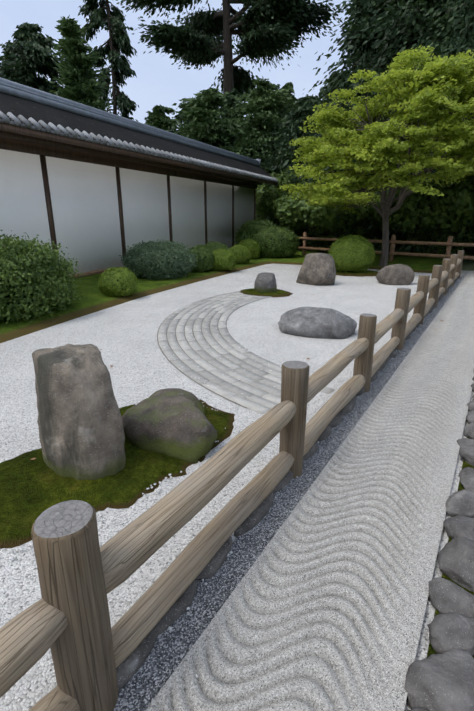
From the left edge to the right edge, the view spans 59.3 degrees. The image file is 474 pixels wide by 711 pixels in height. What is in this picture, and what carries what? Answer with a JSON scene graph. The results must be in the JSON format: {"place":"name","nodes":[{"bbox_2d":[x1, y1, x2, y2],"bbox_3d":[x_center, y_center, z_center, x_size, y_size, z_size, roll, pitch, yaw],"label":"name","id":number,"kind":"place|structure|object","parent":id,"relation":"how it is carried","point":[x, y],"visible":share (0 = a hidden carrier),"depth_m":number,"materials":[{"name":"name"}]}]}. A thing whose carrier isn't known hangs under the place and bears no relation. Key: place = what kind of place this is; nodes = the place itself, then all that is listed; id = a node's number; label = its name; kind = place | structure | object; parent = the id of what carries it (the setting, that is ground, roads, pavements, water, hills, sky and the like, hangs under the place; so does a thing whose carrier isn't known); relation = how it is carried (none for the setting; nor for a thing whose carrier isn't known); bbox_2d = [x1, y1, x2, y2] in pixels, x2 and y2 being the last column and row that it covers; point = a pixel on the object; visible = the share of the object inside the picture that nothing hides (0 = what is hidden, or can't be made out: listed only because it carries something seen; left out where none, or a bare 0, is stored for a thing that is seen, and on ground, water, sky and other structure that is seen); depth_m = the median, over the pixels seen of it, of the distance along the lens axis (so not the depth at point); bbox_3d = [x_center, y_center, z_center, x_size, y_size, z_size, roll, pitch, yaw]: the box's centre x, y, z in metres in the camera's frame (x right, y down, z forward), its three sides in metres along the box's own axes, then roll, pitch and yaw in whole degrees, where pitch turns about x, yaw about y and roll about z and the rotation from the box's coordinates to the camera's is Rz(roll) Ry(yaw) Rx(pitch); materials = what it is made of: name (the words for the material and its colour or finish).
{"place":"outdoors","nodes":[
{"label":"outdoors","id":0,"kind":"place"},
{"bbox_2d":[69,266,122,278],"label":"wall sill","id":1,"kind":"structure","parent":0,"point":[90,273],"depth_m":11.13,"materials":[{"name":"brown wood"}]},
{"bbox_2d":[0,102,276,274],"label":"wall","id":2,"kind":"structure","parent":0,"point":[84,202],"depth_m":11.34,"materials":[{"name":"white paint"}]},
{"bbox_2d":[0,92,278,182],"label":"roof tiles","id":3,"kind":"object","parent":2,"relation":"on","point":[71,125],"visible":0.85,"depth_m":10.24,"materials":[{"name":"grey tile"}]},
{"bbox_2d":[0,81,260,166],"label":"roof","id":4,"kind":"structure","parent":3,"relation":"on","point":[12,90],"depth_m":10.82,"materials":[{"name":"grey tile"}]},
{"bbox_2d":[0,78,258,161],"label":"roof ridge cap","id":5,"kind":"object","parent":4,"relation":"on","point":[72,102],"visible":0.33,"depth_m":10.86,"materials":[{"name":"grey tile"}]},
{"bbox_2d":[0,0,354,129],"label":"sky","id":6,"kind":"structure","parent":0,"point":[157,81],"materials":[{"name":"blue"}]},
{"bbox_2d":[0,264,473,710],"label":"gravel field","id":7,"kind":"structure","parent":0,"point":[142,368],"depth_m":4.43,"materials":[{"name":"white gravel"}]},
{"bbox_2d":[32,344,125,479],"bbox_3d":[-1.012,0.498,2.672,0.452,1.135,0.551,-11,21,-30],"label":"standing rock","id":8,"kind":"object","parent":7,"relation":"on","point":[81,429],"visible":0.83,"depth_m":2.45,"materials":[{"name":"grey stone"}]},
{"bbox_2d":[0,399,234,548],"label":"moss island","id":9,"kind":"structure","parent":7,"relation":"on","point":[31,491],"depth_m":2.50,"materials":[{"name":"green plant"}]},
{"bbox_2d":[116,629,156,690],"bbox_3d":[-0.429,1.159,1.538,0.133,0.135,0.346,11,21,30],"label":"edge stone","id":10,"kind":"object","parent":7,"relation":"on","point":[128,667],"visible":0.29,"depth_m":1.52,"materials":[{"name":"grey stone"}]},
{"bbox_2d":[122,394,216,462],"bbox_3d":[-0.480,0.545,3.097,0.758,0.370,0.634,11,21,30],"label":"boulder","id":11,"kind":"object","parent":7,"relation":"on","point":[180,427],"visible":0.88,"depth_m":2.85,"materials":[{"name":"grey stone"}]},
{"bbox_2d":[153,580,196,635],"bbox_3d":[-0.274,1.083,1.773,0.130,0.138,0.303,11,21,30],"label":"edge stone","id":12,"kind":"object","parent":7,"relation":"on","point":[177,609],"visible":0.38,"depth_m":1.72,"materials":[{"name":"grey stone"}]},
{"bbox_2d":[150,388,204,414],"bbox_3d":[-0.486,0.418,3.406,0.474,0.291,0.410,11,21,30],"label":"rock","id":13,"kind":"object","parent":7,"relation":"on","point":[184,393],"visible":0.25,"depth_m":3.36,"materials":[{"name":"grey stone"}]},
{"bbox_2d":[195,536,231,580],"bbox_3d":[-0.118,0.999,2.025,0.138,0.138,0.324,11,21,30],"label":"edge stone","id":14,"kind":"object","parent":7,"relation":"on","point":[213,566],"visible":0.29,"depth_m":1.95,"materials":[{"name":"grey stone"}]},
{"bbox_2d":[6,291,424,677],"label":"pebbles","id":15,"kind":"object","parent":7,"relation":"on","point":[101,519],"visible":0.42,"depth_m":2.64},
{"bbox_2d":[0,246,444,342],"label":"moss border","id":16,"kind":"object","parent":7,"relation":"on","point":[94,299],"visible":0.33,"depth_m":9.43,"materials":[{"name":"green plant"}]},
{"bbox_2d":[97,267,138,296],"bbox_3d":[-2.421,-1.518,8.498,0.808,0.582,0.832,11,21,30],"label":"ball shrub","id":17,"kind":"object","parent":16,"relation":"on","point":[128,276],"depth_m":8.25,"materials":[{"name":"green plant"}]},
{"bbox_2d":[120,239,197,279],"bbox_3d":[-2.031,-2.559,11.038,1.892,1.000,2.264,11,21,30],"label":"loose shrub","id":18,"kind":"object","parent":16,"relation":"on","point":[166,251],"depth_m":10.50,"materials":[{"name":"green plant"}]},
{"bbox_2d":[189,244,214,271],"bbox_3d":[-1.099,-2.836,12.192,0.909,0.802,1.043,11,21,30],"label":"mound shrub","id":19,"kind":"object","parent":16,"relation":"on","point":[203,251],"depth_m":11.91,"materials":[{"name":"green plant"}]},
{"bbox_2d":[204,241,228,251],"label":"mound shrub","id":20,"kind":"object","parent":16,"relation":"on","point":[212,245],"depth_m":12.94,"materials":[{"name":"green plant"}]},
{"bbox_2d":[211,249,235,270],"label":"mound shrub","id":21,"kind":"object","parent":16,"relation":"on","point":[222,256],"depth_m":12.29,"materials":[{"name":"green plant"}]},
{"bbox_2d":[229,244,250,263],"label":"mound shrub","id":22,"kind":"object","parent":16,"relation":"on","point":[238,249],"depth_m":14.03,"materials":[{"name":"green plant"}]},
{"bbox_2d":[239,239,260,258],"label":"mound shrub","id":23,"kind":"object","parent":16,"relation":"on","point":[251,247],"depth_m":15.63,"materials":[{"name":"green plant"}]},
{"bbox_2d":[234,218,276,244],"bbox_3d":[0.900,-5.072,17.780,2.050,1.518,2.162,11,21,30],"label":"mound shrub","id":24,"kind":"object","parent":16,"relation":"on","point":[244,229],"depth_m":17.20,"materials":[{"name":"green plant"}]},
{"bbox_2d":[252,225,299,257],"bbox_3d":[1.518,-4.479,16.395,1.909,1.253,2.004,11,21,30],"label":"mound shrub","id":25,"kind":"object","parent":16,"relation":"on","point":[267,234],"depth_m":15.85,"materials":[{"name":"green plant"}]},
{"bbox_2d":[0,250,463,710],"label":"log fence","id":26,"kind":"object","parent":7,"relation":"on","point":[82,574],"visible":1,"depth_m":1.53,"materials":[{"name":"brown wood"}]},
{"bbox_2d":[157,291,334,413],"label":"curved stone path","id":27,"kind":"structure","parent":7,"relation":"on","point":[251,373],"depth_m":4.92,"materials":[{"name":"grey stone"}]},
{"bbox_2d":[234,491,273,536],"bbox_3d":[0.093,0.900,2.338,0.135,0.148,0.416,11,21,30],"label":"edge stone","id":28,"kind":"object","parent":7,"relation":"on","point":[255,517],"visible":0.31,"depth_m":2.25,"materials":[{"name":"grey stone"}]},
{"bbox_2d":[240,288,292,297],"bbox_3d":[0.619,-1.400,9.159,1.266,0.051,1.050,11,21,30],"label":"island","id":29,"kind":"object","parent":7,"relation":"on","point":[277,293],"visible":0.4,"depth_m":8.92,"materials":[{"name":"green plant"}]},
{"bbox_2d":[254,272,276,292],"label":"rock","id":30,"kind":"object","parent":29,"relation":"on","point":[265,282],"visible":0.81,"depth_m":8.92,"materials":[{"name":"grey stone"}]},
{"bbox_2d":[273,471,292,492],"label":"edge stone","id":31,"kind":"object","parent":7,"relation":"on","point":[286,480],"visible":0.21,"depth_m":2.56,"materials":[{"name":"grey stone"}]},
{"bbox_2d":[113,276,464,710],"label":"dark gravel strip","id":32,"kind":"object","parent":7,"relation":"on","point":[142,687],"visible":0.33,"depth_m":1.98,"materials":[{"name":"grey gravel"}]},
{"bbox_2d":[303,441,317,459],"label":"edge stone","id":33,"kind":"object","parent":7,"relation":"on","point":[312,450],"visible":0.1,"depth_m":2.88,"materials":[{"name":"grey stone"}]},
{"bbox_2d":[296,253,335,285],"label":"rock","id":34,"kind":"object","parent":7,"relation":"on","point":[316,269],"visible":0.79,"depth_m":10.05,"materials":[{"name":"grey stone"}]},
{"bbox_2d":[278,306,356,338],"bbox_3d":[1.173,-0.437,6.058,1.081,0.547,0.902,11,21,30],"label":"mound rock","id":35,"kind":"object","parent":7,"relation":"on","point":[317,322],"visible":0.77,"depth_m":5.74,"materials":[{"name":"grey stone"}]},
{"bbox_2d":[317,425,331,440],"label":"edge stone","id":36,"kind":"object","parent":7,"relation":"on","point":[325,434],"visible":0.27,"depth_m":3.12,"materials":[{"name":"grey stone"}]},
{"bbox_2d":[328,412,342,427],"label":"edge stone","id":37,"kind":"object","parent":7,"relation":"on","point":[337,419],"visible":0.42,"depth_m":3.31,"materials":[{"name":"grey stone"}]},
{"bbox_2d":[340,395,355,414],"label":"edge stone","id":38,"kind":"object","parent":7,"relation":"on","point":[348,408],"visible":0.38,"depth_m":3.55,"materials":[{"name":"grey stone"}]},
{"bbox_2d":[336,269,377,276],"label":"grass","id":39,"kind":"structure","parent":7,"relation":"on","point":[370,273],"depth_m":12.01,"materials":[{"name":"green plant"}]},
{"bbox_2d":[328,235,375,271],"bbox_3d":[3.390,-3.037,12.354,1.406,1.059,1.380,11,21,30],"label":"ball shrub","id":40,"kind":"object","parent":39,"relation":"on","point":[340,248],"depth_m":11.92,"materials":[{"name":"green plant"}]},
{"bbox_2d":[356,386,364,395],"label":"edge stone","id":41,"kind":"object","parent":7,"relation":"on","point":[361,392],"visible":0.12,"depth_m":3.86,"materials":[{"name":"grey stone"}]},
{"bbox_2d":[371,371,377,381],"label":"edge stone","id":42,"kind":"object","parent":7,"relation":"on","point":[373,377],"visible":0.17,"depth_m":4.23,"materials":[{"name":"grey stone"}]},
{"bbox_2d":[377,361,385,370],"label":"edge stone","id":43,"kind":"object","parent":7,"relation":"on","point":[382,366],"visible":0.23,"depth_m":4.56,"materials":[{"name":"grey stone"}]},
{"bbox_2d":[389,349,396,357],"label":"edge stone","id":44,"kind":"object","parent":7,"relation":"on","point":[393,354],"visible":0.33,"depth_m":4.95,"materials":[{"name":"grey stone"}]},
{"bbox_2d":[376,264,414,284],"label":"rock","id":45,"kind":"object","parent":7,"relation":"on","point":[397,274],"visible":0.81,"depth_m":10.18,"materials":[{"name":"grey stone"}]},
{"bbox_2d":[404,707,427,710],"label":"cobble","id":46,"kind":"object","parent":7,"relation":"on","point":[417,709],"visible":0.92,"depth_m":1.36,"materials":[{"name":"grey stone"}]},
{"bbox_2d":[404,648,473,710],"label":"cobble","id":47,"kind":"object","parent":7,"relation":"on","point":[444,681],"visible":1,"depth_m":1.40,"materials":[{"name":"grey stone"}]},
{"bbox_2d":[427,612,473,655],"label":"cobble","id":48,"kind":"object","parent":7,"relation":"on","point":[449,631],"visible":0.88,"depth_m":1.58,"materials":[{"name":"grey stone"}]},
{"bbox_2d":[428,577,473,616],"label":"cobble","id":49,"kind":"object","parent":7,"relation":"on","point":[445,596],"visible":0.71,"depth_m":1.74,"materials":[{"name":"grey stone"}]},
{"bbox_2d":[437,537,473,591],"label":"cobble","id":50,"kind":"object","parent":7,"relation":"on","point":[455,557],"visible":0.88,"depth_m":1.90,"materials":[{"name":"grey stone"}]},
{"bbox_2d":[443,515,473,540],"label":"cobble","id":51,"kind":"object","parent":7,"relation":"on","point":[458,526],"visible":0.58,"depth_m":2.12,"materials":[{"name":"grey stone"}]},
{"bbox_2d":[445,489,473,517],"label":"cobble","id":52,"kind":"object","parent":7,"relation":"on","point":[461,502],"visible":0.79,"depth_m":2.31,"materials":[{"name":"grey stone"}]},
{"bbox_2d":[457,438,473,448],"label":"cobble","id":53,"kind":"object","parent":7,"relation":"on","point":[464,442],"visible":0.48,"depth_m":2.97,"materials":[{"name":"grey stone"}]},
{"bbox_2d":[459,467,473,491],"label":"cobble","id":54,"kind":"object","parent":7,"relation":"on","point":[466,475],"visible":0.9,"depth_m":2.56,"materials":[{"name":"grey stone"}]},
{"bbox_2d":[459,446,473,465],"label":"cobble","id":55,"kind":"object","parent":7,"relation":"on","point":[466,454],"visible":0.71,"depth_m":2.79,"materials":[{"name":"grey stone"}]},
{"bbox_2d":[464,423,473,438],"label":"cobble","id":56,"kind":"object","parent":7,"relation":"on","point":[469,431],"visible":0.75,"depth_m":3.13,"materials":[{"name":"grey stone"}]},
{"bbox_2d":[466,410,473,423],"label":"cobble","id":57,"kind":"object","parent":7,"relation":"on","point":[469,417],"visible":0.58,"depth_m":3.33,"materials":[{"name":"grey stone"}]},
{"bbox_2d":[467,400,473,411],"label":"cobble","id":58,"kind":"object","parent":7,"relation":"on","point":[470,405],"visible":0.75,"depth_m":3.55,"materials":[{"name":"grey stone"}]},
{"bbox_2d":[470,602,473,617],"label":"cobble","id":59,"kind":"object","parent":7,"relation":"on","point":[472,608],"visible":0.36,"depth_m":1.68,"materials":[{"name":"grey stone"}]},
{"bbox_2d":[256,168,322,215],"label":"broad dark leaves","id":60,"kind":"object","parent":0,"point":[264,204],"visible":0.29,"depth_m":21.52,"materials":[{"name":"green plant"}]},
{"bbox_2d":[145,271,473,710],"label":"gravel path","id":61,"kind":"structure","parent":0,"point":[323,607],"depth_m":1.92,"materials":[{"name":"grey gravel"}]},
{"bbox_2d":[260,0,435,252],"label":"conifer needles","id":62,"kind":"object","parent":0,"point":[362,8],"depth_m":19.61,"materials":[{"name":"green plant"}]},
{"bbox_2d":[265,259,473,270],"bbox_3d":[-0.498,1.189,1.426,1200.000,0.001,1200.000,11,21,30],"label":"ground","id":63,"kind":"structure","parent":0,"point":[468,265],"depth_m":14.48,"materials":[{"name":"grey gravel"}]},
{"bbox_2d":[0,22,64,95],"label":"conifer needles","id":64,"kind":"object","parent":63,"relation":"on","point":[36,48],"visible":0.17,"depth_m":19.86,"materials":[{"name":"green plant"}]},
{"bbox_2d":[6,29,58,91],"bbox_3d":[-10.183,-10.810,21.509,6.322,10.581,6.034,11,21,30],"label":"conifer wood","id":65,"kind":"object","parent":63,"relation":"on","point":[33,78],"depth_m":20.64,"materials":[{"name":"brown wood"}]},
{"bbox_2d":[0,230,83,323],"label":"shrub","id":66,"kind":"object","parent":63,"relation":"on","point":[54,286],"depth_m":6.40,"materials":[{"name":"green plant"}]},
{"bbox_2d":[46,15,115,111],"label":"spire needles","id":67,"kind":"object","parent":63,"relation":"on","point":[79,81],"visible":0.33,"depth_m":17.61,"materials":[{"name":"green plant"}]},
{"bbox_2d":[97,0,123,114],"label":"fir wood","id":68,"kind":"object","parent":63,"relation":"on","point":[113,82],"visible":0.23,"depth_m":25.61,"materials":[{"name":"brown wood"}]},
{"bbox_2d":[78,0,138,121],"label":"conifer tree","id":69,"kind":"object","parent":68,"relation":"attached to","point":[126,105],"visible":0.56,"depth_m":25.29,"materials":[{"name":"green plant"}]},
{"bbox_2d":[144,104,187,133],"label":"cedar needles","id":70,"kind":"object","parent":63,"relation":"on","point":[157,117],"depth_m":24.86,"materials":[{"name":"green plant"}]},
{"bbox_2d":[172,97,193,132],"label":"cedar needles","id":71,"kind":"object","parent":63,"relation":"on","point":[178,116],"depth_m":26.71,"materials":[{"name":"green plant"}]},
{"bbox_2d":[166,87,260,213],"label":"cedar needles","id":72,"kind":"object","parent":63,"relation":"on","point":[213,97],"depth_m":23.07,"materials":[{"name":"green plant"}]},
{"bbox_2d":[257,167,279,187],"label":"broad leaves","id":73,"kind":"object","parent":72,"relation":"on","point":[270,174],"depth_m":23.41,"materials":[{"name":"green plant"}]},
{"bbox_2d":[216,88,250,123],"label":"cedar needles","id":74,"kind":"object","parent":63,"relation":"on","point":[230,101],"depth_m":27.62,"materials":[{"name":"green plant"}]},
{"bbox_2d":[208,0,279,115],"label":"tree trunk","id":75,"kind":"object","parent":63,"relation":"on","point":[227,11],"visible":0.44,"depth_m":29.30,"materials":[{"name":"brown plant"}]},
{"bbox_2d":[105,0,342,94],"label":"pine tree","id":76,"kind":"object","parent":75,"relation":"on","point":[271,27],"visible":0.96,"depth_m":28.07,"materials":[{"name":"green plant"}]},
{"bbox_2d":[220,76,298,223],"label":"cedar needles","id":77,"kind":"object","parent":63,"relation":"on","point":[257,98],"depth_m":23.81,"materials":[{"name":"green plant"}]},
{"bbox_2d":[256,210,289,230],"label":"hedge","id":78,"kind":"object","parent":63,"relation":"on","point":[261,213],"depth_m":22.34,"materials":[{"name":"green plant"}]},
{"bbox_2d":[244,95,327,244],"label":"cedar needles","id":79,"kind":"object","parent":63,"relation":"on","point":[298,113],"depth_m":22.50,"materials":[{"name":"green plant"}]},
{"bbox_2d":[279,82,302,120],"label":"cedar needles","id":80,"kind":"object","parent":63,"relation":"on","point":[289,85],"depth_m":26.46,"materials":[{"name":"green plant"}]},
{"bbox_2d":[293,228,320,245],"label":"hedge","id":81,"kind":"object","parent":63,"relation":"on","point":[301,233],"depth_m":22.01,"materials":[{"name":"green plant"}]},
{"bbox_2d":[286,70,343,245],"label":"conifer needles","id":82,"kind":"object","parent":63,"relation":"on","point":[325,87],"depth_m":22.66,"materials":[{"name":"green plant"}]},
{"bbox_2d":[272,187,381,247],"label":"broad leaves","id":83,"kind":"object","parent":63,"relation":"on","point":[296,211],"depth_m":16.39,"materials":[{"name":"green plant"}]},
{"bbox_2d":[312,2,367,95],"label":"conifer needles","id":84,"kind":"object","parent":63,"relation":"on","point":[338,39],"depth_m":27.78,"materials":[{"name":"green plant"}]},
{"bbox_2d":[318,31,361,94],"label":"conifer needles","id":85,"kind":"object","parent":63,"relation":"on","point":[349,58],"depth_m":29.30,"materials":[{"name":"green plant"}]},
{"bbox_2d":[314,214,373,253],"bbox_3d":[4.703,-5.959,18.171,2.714,3.125,2.917,11,21,30],"label":"hedge","id":86,"kind":"object","parent":63,"relation":"on","point":[341,235],"depth_m":17.59,"materials":[{"name":"green plant"}]},
{"bbox_2d":[278,0,473,255],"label":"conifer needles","id":87,"kind":"object","parent":63,"relation":"on","point":[388,29],"depth_m":17.25,"materials":[{"name":"green plant"}]},
{"bbox_2d":[279,45,473,266],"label":"maple","id":88,"kind":"object","parent":63,"relation":"on","point":[438,91],"depth_m":10.97,"materials":[{"name":"green plant"}]},
{"bbox_2d":[366,227,395,250],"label":"hedge","id":89,"kind":"object","parent":63,"relation":"on","point":[375,235],"depth_m":17.96,"materials":[{"name":"green plant"}]},
{"bbox_2d":[297,232,473,261],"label":"fence","id":90,"kind":"object","parent":63,"relation":"on","point":[393,241],"visible":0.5,"depth_m":14.25,"materials":[{"name":"brown wood"}]},
{"bbox_2d":[391,220,428,253],"bbox_3d":[7.941,-5.534,17.700,3.004,2.620,3.082,11,21,30],"label":"hedge","id":91,"kind":"object","parent":63,"relation":"on","point":[402,238],"depth_m":17.15,"materials":[{"name":"green plant"}]},
{"bbox_2d":[367,176,473,253],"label":"broad leaves","id":92,"kind":"object","parent":63,"relation":"on","point":[408,214],"depth_m":14.70,"materials":[{"name":"green plant"}]},
{"bbox_2d":[407,220,473,257],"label":"hedge","id":93,"kind":"object","parent":63,"relation":"on","point":[467,239],"depth_m":16.14,"materials":[{"name":"green plant"}]},
{"bbox_2d":[418,158,473,216],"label":"broad leaves","id":94,"kind":"object","parent":63,"relation":"on","point":[458,197],"visible":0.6,"depth_m":13.61,"materials":[{"name":"green plant"}]},
{"bbox_2d":[426,437,473,657],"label":"moss","id":95,"kind":"object","parent":63,"relation":"on","point":[431,650],"visible":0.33,"depth_m":1.89,"materials":[{"name":"green plant"}]},
{"bbox_2d":[460,270,468,275],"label":"sand","id":96,"kind":"structure","parent":63,"relation":"on","point":[463,273],"depth_m":12.44,"materials":[{"name":"grey sand"}]},
{"bbox_2d":[320,0,473,261],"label":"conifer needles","id":97,"kind":"object","parent":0,"point":[449,42],"depth_m":15.75,"materials":[{"name":"green plant"}]}
]}

